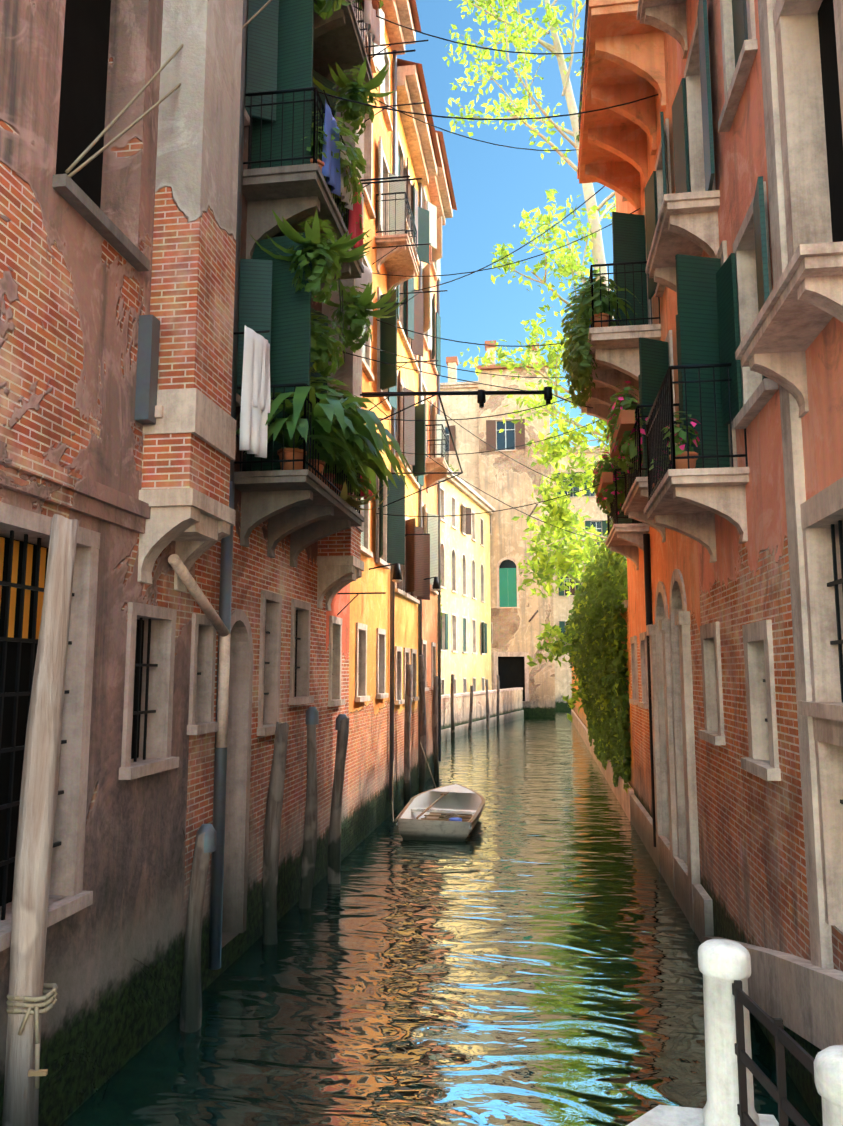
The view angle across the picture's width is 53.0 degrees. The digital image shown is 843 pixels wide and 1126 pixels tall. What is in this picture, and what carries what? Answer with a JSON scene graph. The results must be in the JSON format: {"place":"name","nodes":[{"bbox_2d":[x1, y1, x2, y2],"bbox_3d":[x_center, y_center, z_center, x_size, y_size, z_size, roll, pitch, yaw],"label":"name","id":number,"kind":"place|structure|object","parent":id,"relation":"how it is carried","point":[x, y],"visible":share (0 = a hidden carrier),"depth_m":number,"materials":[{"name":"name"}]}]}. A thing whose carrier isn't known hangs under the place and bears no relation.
{"place":"outdoors","nodes":[
{"label":"outdoors","id":0,"kind":"place"},
{"bbox_2d":[60,711,819,1125],"bbox_3d":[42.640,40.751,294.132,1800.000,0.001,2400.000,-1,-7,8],"label":"canal water","id":1,"kind":"structure","parent":0,"point":[524,953],"depth_m":8.12,"materials":[{"name":"green liquid"}]},
{"bbox_2d":[2,514,78,1125],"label":"pole","id":2,"kind":"object","parent":1,"relation":"in","point":[36,823],"visible":0.98,"depth_m":5.03,"materials":[{"name":"grey wood"}]},
{"bbox_2d":[6,983,57,1088],"bbox_3d":[-2.259,2.735,4.929,0.330,0.483,0.288,-1,-7,8],"label":"rope","id":3,"kind":"object","parent":2,"relation":"attached to","point":[49,998],"visible":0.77,"depth_m":4.84,"materials":[{"name":"beige fabric"}]},
{"bbox_2d":[0,0,194,1125],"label":"building","id":4,"kind":"structure","parent":1,"relation":"in","point":[76,249],"depth_m":6.28,"materials":[{"name":"paint"}]},
{"bbox_2d":[180,823,215,1032],"bbox_3d":[-1.954,3.468,7.387,0.185,2.290,0.286,-5,-9,36],"label":"pole","id":5,"kind":"object","parent":1,"relation":"in","point":[191,990],"visible":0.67,"depth_m":7.35,"materials":[{"name":"grey wood"}]},
{"bbox_2d":[168,0,373,1003],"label":"building","id":6,"kind":"structure","parent":1,"relation":"in","point":[258,653],"depth_m":9.61,"materials":[{"name":"red brick"}]},
{"bbox_2d":[134,90,364,424],"bbox_3d":[-1.532,-4.952,9.881,0.958,8.227,5.020,-1,-7,8],"label":"laundry bar","id":7,"kind":"object","parent":6,"relation":"attached to","point":[148,410],"visible":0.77,"depth_m":7.03,"materials":[{"name":"grey metal"}]},
{"bbox_2d":[239,326,267,457],"bbox_3d":[-1.660,-1.692,8.423,0.085,1.250,0.420,-3,-8,23],"label":"towel","id":8,"kind":"object","parent":7,"relation":"hanging from","point":[253,431],"visible":0.94,"depth_m":8.36,"materials":[{"name":"white fabric"}]},
{"bbox_2d":[253,335,270,412],"bbox_3d":[-1.626,-1.908,8.548,0.084,0.750,0.300,-3,-8,24],"label":"towel","id":9,"kind":"object","parent":7,"relation":"attached to","point":[256,382],"visible":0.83,"depth_m":8.51,"materials":[{"name":"white fabric"}]},
{"bbox_2d":[322,99,340,196],"bbox_3d":[-1.052,-4.834,9.909,0.085,0.900,0.550,-2,-7,12],"label":"laundry","id":10,"kind":"object","parent":7,"relation":"hanging from","point":[330,173],"visible":0.94,"depth_m":9.84,"materials":[{"name":"blue fabric"}]},
{"bbox_2d":[340,141,352,209],"bbox_3d":[-0.953,-4.845,10.608,0.085,0.700,0.450,-2,-7,12],"label":"laundry","id":11,"kind":"object","parent":7,"relation":"hanging from","point":[345,196],"visible":0.54,"depth_m":10.58,"materials":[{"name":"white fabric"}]},
{"bbox_2d":[348,183,362,255],"bbox_3d":[-0.868,-4.620,11.179,0.085,1.000,0.500,-2,-7,12],"label":"laundry","id":12,"kind":"object","parent":7,"relation":"hanging from","point":[354,218],"visible":0.58,"depth_m":11.14,"materials":[{"name":"red fabric"}]},
{"bbox_2d":[364,0,379,45],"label":"laundry","id":13,"kind":"object","parent":7,"relation":"hanging from","point":[371,19],"visible":0.88,"depth_m":12.29,"materials":[{"name":"pink fabric"}]},
{"bbox_2d":[137,0,364,610],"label":"chimney","id":14,"kind":"object","parent":6,"relation":"on","point":[189,443],"visible":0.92,"depth_m":7.48,"materials":[{"name":"stone"}]},
{"bbox_2d":[236,0,417,509],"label":"plants","id":15,"kind":"object","parent":6,"relation":"on","point":[347,437],"visible":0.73,"depth_m":9.91,"materials":[{"name":"green plant"}]},
{"bbox_2d":[65,0,657,590],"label":"wires","id":16,"kind":"object","parent":6,"relation":"attached to","point":[397,576],"visible":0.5,"depth_m":13.48,"materials":[{"name":"rubber"}]},
{"bbox_2d":[355,262,372,325],"bbox_3d":[-0.874,-4.104,12.845,0.085,0.900,0.500,-4,-8,26],"label":"laundry","id":17,"kind":"object","parent":6,"relation":"hanging from","point":[366,277],"visible":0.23,"depth_m":12.91,"materials":[{"name":"white fabric"}]},
{"bbox_2d":[361,476,371,499],"bbox_3d":[-0.832,-1.330,12.076,0.085,0.800,0.450,-4,-8,26],"label":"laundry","id":18,"kind":"object","parent":6,"relation":"attached to","point":[363,494],"visible":0.1,"depth_m":12.05,"materials":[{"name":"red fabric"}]},
{"bbox_2d":[337,40,551,615],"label":"metal brackets","id":19,"kind":"object","parent":6,"relation":"attached to","point":[481,394],"visible":0.77,"depth_m":14.10,"materials":[{"name":"black metal"}]},
{"bbox_2d":[262,721,288,944],"bbox_3d":[-1.692,3.370,9.691,0.243,3.071,0.266,6,-9,-38],"label":"pole","id":20,"kind":"object","parent":1,"relation":"in","point":[272,826],"visible":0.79,"depth_m":9.63,"materials":[{"name":"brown wood"}]},
{"bbox_2d":[299,707,318,908],"bbox_3d":[-1.502,3.510,11.178,0.207,3.170,0.317,-5,-9,32],"label":"pole","id":21,"kind":"object","parent":1,"relation":"in","point":[310,835],"visible":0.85,"depth_m":11.17,"materials":[{"name":"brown wood"}]},
{"bbox_2d":[322,583,349,878],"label":"red building","id":22,"kind":"structure","parent":1,"relation":"in","point":[337,670],"depth_m":13.64,"materials":[{"name":"stone"}]},
{"bbox_2d":[327,714,348,883],"bbox_3d":[-1.211,3.737,12.360,0.322,3.020,0.216,-7,-10,44],"label":"pole","id":23,"kind":"object","parent":1,"relation":"in","point":[334,835],"visible":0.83,"depth_m":12.32,"materials":[{"name":"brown wood"}]},
{"bbox_2d":[347,0,420,854],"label":"orange building","id":24,"kind":"structure","parent":1,"relation":"in","point":[371,712],"depth_m":17.50,"materials":[{"name":"paint"}]},
{"bbox_2d":[404,664,411,806],"bbox_3d":[-0.299,4.201,19.154,0.212,3.826,0.377,-1,-7,8],"label":"pole","id":25,"kind":"object","parent":1,"relation":"in","point":[407,728],"visible":0.83,"depth_m":19.09,"materials":[{"name":"brown wood"}]},
{"bbox_2d":[389,58,442,815],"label":"ochre building","id":26,"kind":"structure","parent":1,"relation":"in","point":[417,152],"depth_m":21.29,"materials":[{"name":"paint"}]},
{"bbox_2d":[418,655,425,793],"bbox_3d":[0.014,4.374,21.470,0.208,4.072,0.260,-1,-7,8],"label":"pole","id":27,"kind":"object","parent":1,"relation":"in","point":[422,764],"visible":0.75,"depth_m":21.48,"materials":[{"name":"brown wood"}]},
{"bbox_2d":[432,676,438,780],"bbox_3d":[0.410,4.973,24.011,0.184,3.529,0.277,-5,-9,35],"label":"pole","id":28,"kind":"object","parent":1,"relation":"in","point":[435,728],"visible":0.83,"depth_m":23.96,"materials":[{"name":"brown wood"}]},
{"bbox_2d":[418,130,456,788],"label":"pink building","id":29,"kind":"structure","parent":1,"relation":"in","point":[438,201],"depth_m":25.66,"materials":[{"name":"paint"}]},
{"bbox_2d":[396,784,484,841],"bbox_3d":[0.502,5.106,17.373,1.568,0.600,4.100,0,-7,8],"label":"boat","id":30,"kind":"object","parent":1,"relation":"on","point":[459,799],"visible":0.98,"depth_m":16.94,"materials":[{"name":"wood"}]},
{"bbox_2d":[392,742,473,836],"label":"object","id":31,"kind":"object","parent":30,"relation":"attached to","point":[455,817],"visible":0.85,"depth_m":17.46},
{"bbox_2d":[450,674,454,739],"bbox_3d":[1.402,6.764,37.963,0.199,3.523,0.244,-1,-7,8],"label":"pole","id":32,"kind":"object","parent":1,"relation":"in","point":[452,708],"visible":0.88,"depth_m":37.93,"materials":[{"name":"brown wood"}]},
{"bbox_2d":[437,468,494,694],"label":"yellow building","id":33,"kind":"structure","parent":1,"relation":"on","point":[465,607],"depth_m":50.85,"materials":[{"name":"yellow paint"}]},
{"bbox_2d":[468,685,472,734],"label":"pole","id":34,"kind":"object","parent":1,"relation":"in","point":[470,713],"visible":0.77,"depth_m":41.17,"materials":[{"name":"brown wood"}]},
{"bbox_2d":[441,687,523,741],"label":"quay parapet","id":35,"kind":"structure","parent":1,"relation":"in","point":[511,705],"depth_m":44.07,"materials":[{"name":"stone"}]},
{"bbox_2d":[437,465,458,649],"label":"building","id":36,"kind":"structure","parent":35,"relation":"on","point":[441,580],"depth_m":43.84,"materials":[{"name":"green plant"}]},
{"bbox_2d":[485,679,489,729],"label":"pole","id":37,"kind":"object","parent":1,"relation":"in","point":[487,710],"visible":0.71,"depth_m":44.81,"materials":[{"name":"brown wood"}]},
{"bbox_2d":[497,675,499,725],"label":"pole","id":38,"kind":"object","parent":1,"relation":"in","point":[498,696],"visible":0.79,"depth_m":47.66,"materials":[{"name":"brown wood"}]},
{"bbox_2d":[442,0,615,722],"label":"tree","id":39,"kind":"object","parent":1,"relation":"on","point":[560,517],"depth_m":31.92,"materials":[{"name":"green plant"}]},
{"bbox_2d":[550,446,609,710],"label":"building","id":40,"kind":"structure","parent":1,"relation":"in","point":[562,605],"depth_m":67.46,"materials":[{"name":"paint"}]},
{"bbox_2d":[571,600,633,820],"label":"garden wall","id":41,"kind":"structure","parent":1,"relation":"in","point":[579,721],"depth_m":19.70,"materials":[{"name":"stone"}]},
{"bbox_2d":[564,521,631,793],"bbox_3d":[6.220,2.362,28.607,2.812,8.127,21.590,-1,-7,8],"label":"ivy","id":42,"kind":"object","parent":41,"relation":"attached to","point":[596,621],"depth_m":19.04,"materials":[{"name":"green plant"}]},
{"bbox_2d":[577,0,713,943],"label":"building","id":43,"kind":"structure","parent":1,"relation":"on","point":[626,153],"depth_m":12.52,"materials":[{"name":"paint"}]},
{"bbox_2d":[558,24,700,514],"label":"plants","id":44,"kind":"object","parent":43,"relation":"on","point":[577,365],"visible":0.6,"depth_m":12.80,"materials":[{"name":"green plant"}]},
{"bbox_2d":[626,1105,778,1125],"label":"stone ledge","id":45,"kind":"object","parent":1,"relation":"in","point":[662,1115],"depth_m":3.81,"materials":[{"name":"stone"}]},
{"bbox_2d":[698,939,759,1125],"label":"post","id":46,"kind":"object","parent":45,"relation":"on","point":[723,964],"visible":0.92,"depth_m":3.63,"materials":[{"name":"stone"}]},
{"bbox_2d":[732,980,814,1125],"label":"railing","id":47,"kind":"object","parent":45,"relation":"on","point":[806,1059],"visible":0.79,"depth_m":3.26,"materials":[{"name":"black metal"}]},
{"bbox_2d":[814,1045,842,1125],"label":"post","id":48,"kind":"object","parent":45,"relation":"on","point":[828,1069],"visible":1,"depth_m":2.61,"materials":[{"name":"stone"}]},
{"bbox_2d":[637,0,822,1125],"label":"building","id":49,"kind":"structure","parent":1,"relation":"on","point":[722,503],"depth_m":7.66,"materials":[{"name":"stone"}]},
{"bbox_2d":[703,936,842,1049],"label":"wall","id":50,"kind":"structure","parent":1,"relation":"in","point":[802,997],"depth_m":5.59,"materials":[{"name":"stone"}]},
{"bbox_2d":[735,0,842,971],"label":"building","id":51,"kind":"structure","parent":1,"relation":"on","point":[791,344],"depth_m":5.65,"materials":[{"name":"orange stone"}]},
{"bbox_2d":[440,356,478,493],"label":"building","id":52,"kind":"structure","parent":0,"point":[461,407],"depth_m":60.47,"materials":[{"name":"beige paint"}]},
{"bbox_2d":[397,0,615,446],"label":"sky","id":53,"kind":"structure","parent":0,"point":[492,184],"materials":[{"name":"blue"}]},
{"bbox_2d":[475,340,555,716],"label":"building","id":54,"kind":"structure","parent":0,"point":[519,618],"depth_m":58.40,"materials":[{"name":"paint"}]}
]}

